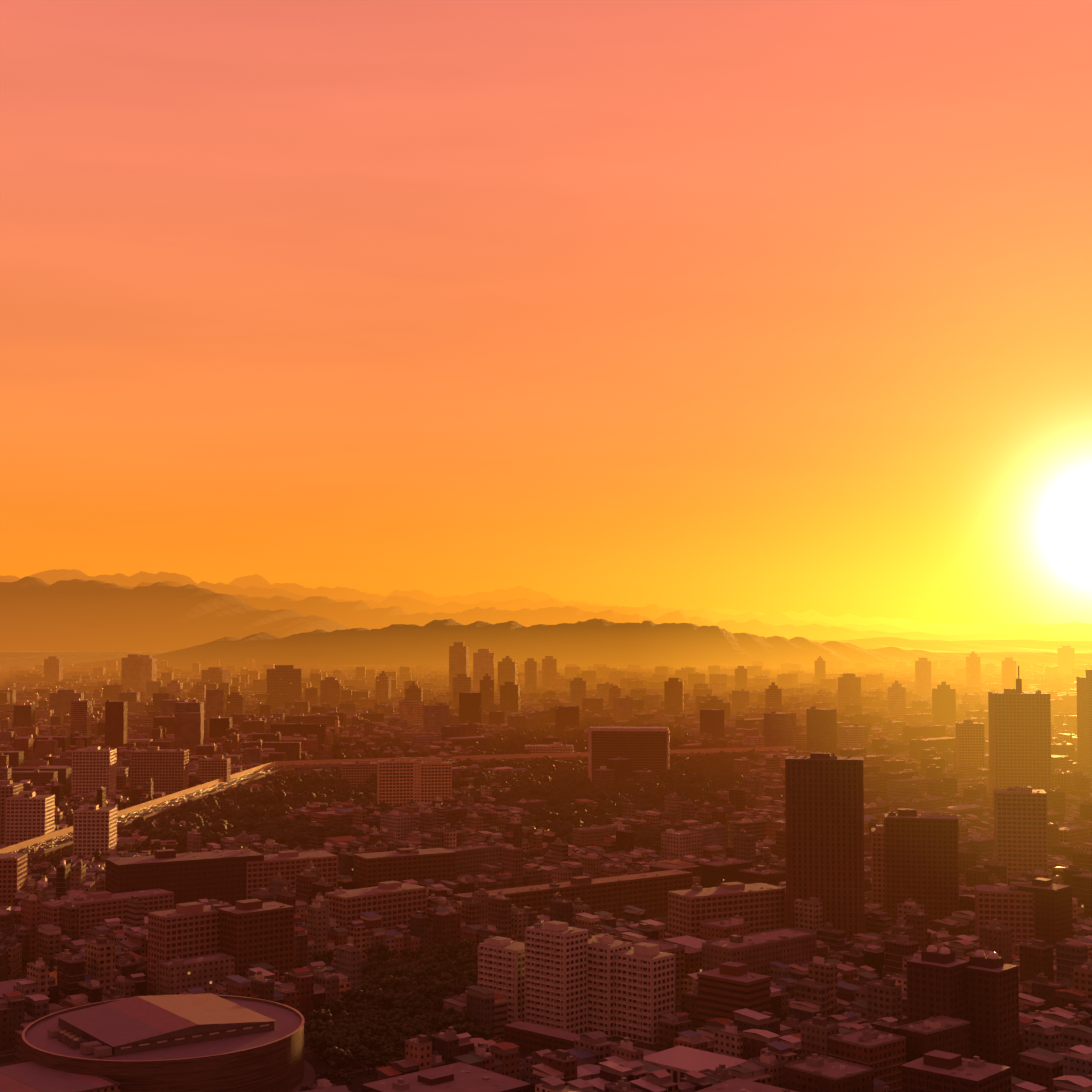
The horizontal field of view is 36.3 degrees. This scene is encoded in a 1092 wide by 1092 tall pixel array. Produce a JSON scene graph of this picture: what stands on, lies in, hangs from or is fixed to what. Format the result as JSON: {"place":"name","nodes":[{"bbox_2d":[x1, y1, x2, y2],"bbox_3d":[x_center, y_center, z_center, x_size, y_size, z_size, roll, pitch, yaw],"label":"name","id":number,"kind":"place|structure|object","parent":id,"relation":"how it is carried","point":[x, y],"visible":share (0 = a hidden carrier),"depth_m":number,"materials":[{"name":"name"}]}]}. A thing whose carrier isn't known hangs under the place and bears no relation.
{"place":"outdoors","nodes":[
{"label":"outdoors","id":0,"kind":"place"},
{"bbox_2d":[0,618,1091,667],"bbox_3d":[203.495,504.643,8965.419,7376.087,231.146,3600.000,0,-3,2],"label":"hills","id":1,"kind":"structure","parent":0,"point":[643,644],"depth_m":7996.08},
{"bbox_2d":[0,576,1091,651],"bbox_3d":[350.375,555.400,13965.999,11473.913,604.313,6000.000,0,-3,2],"label":"hills","id":2,"kind":"structure","parent":0,"point":[72,615],"depth_m":12536.18,"materials":[{"name":"orange"}]},
{"bbox_2d":[0,569,1091,634],"bbox_3d":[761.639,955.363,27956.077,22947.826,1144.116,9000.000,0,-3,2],"label":"hills","id":3,"kind":"structure","parent":0,"point":[408,605],"depth_m":27311.32,"materials":[{"name":"orange"}]},
{"bbox_2d":[0,624,1091,1091],"bbox_3d":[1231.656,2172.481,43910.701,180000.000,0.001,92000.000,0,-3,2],"label":"ground","id":4,"kind":"structure","parent":0,"point":[318,1066],"depth_m":823.04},
{"bbox_2d":[0,746,794,1091],"bbox_3d":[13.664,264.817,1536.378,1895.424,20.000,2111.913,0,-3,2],"label":"roads and viaduct","id":5,"kind":"structure","parent":4,"relation":"on","point":[126,812],"depth_m":1797.47,"materials":[{"name":"concrete"}]},
{"bbox_2d":[12,750,771,1077],"bbox_3d":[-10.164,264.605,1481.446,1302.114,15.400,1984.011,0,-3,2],"label":"cars","id":6,"kind":"object","parent":5,"relation":"on","point":[184,799],"visible":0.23,"depth_m":1648.95,"materials":[{"name":"grey paint"}]},
{"bbox_2d":[8,838,866,1090],"bbox_3d":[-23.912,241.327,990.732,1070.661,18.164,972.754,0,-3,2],"label":"trees","id":7,"kind":"object","parent":4,"relation":"on","point":[336,1043],"visible":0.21,"depth_m":851.44,"materials":[{"name":"green plant"}]},
{"bbox_2d":[16,667,1075,848],"bbox_3d":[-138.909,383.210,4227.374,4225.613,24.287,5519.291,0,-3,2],"label":"trees","id":8,"kind":"object","parent":4,"relation":"on","point":[559,786],"visible":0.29,"depth_m":1848.01,"materials":[{"name":"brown plant"}]},
{"bbox_2d":[0,642,1091,1091],"bbox_3d":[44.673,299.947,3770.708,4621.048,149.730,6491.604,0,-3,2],"label":"city buildings","id":9,"kind":"structure","parent":4,"relation":"on","point":[840,1002],"depth_m":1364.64,"materials":[{"name":"concrete"}]},
{"bbox_2d":[0,0,1091,623],"label":"sky","id":10,"kind":"structure","parent":0,"point":[763,306],"materials":[{"name":"orange"}]},
{"bbox_2d":[119,581,1091,640],"bbox_3d":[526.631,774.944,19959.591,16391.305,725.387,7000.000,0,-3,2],"label":"hills","id":11,"kind":"structure","parent":0,"point":[358,614],"depth_m":19006.82,"materials":[{"name":"orange"}]},
{"bbox_2d":[219,574,1091,629],"bbox_3d":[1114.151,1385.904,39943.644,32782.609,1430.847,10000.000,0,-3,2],"label":"hills","id":12,"kind":"structure","parent":0,"point":[496,595],"depth_m":39079.02,"materials":[{"name":"orange"}]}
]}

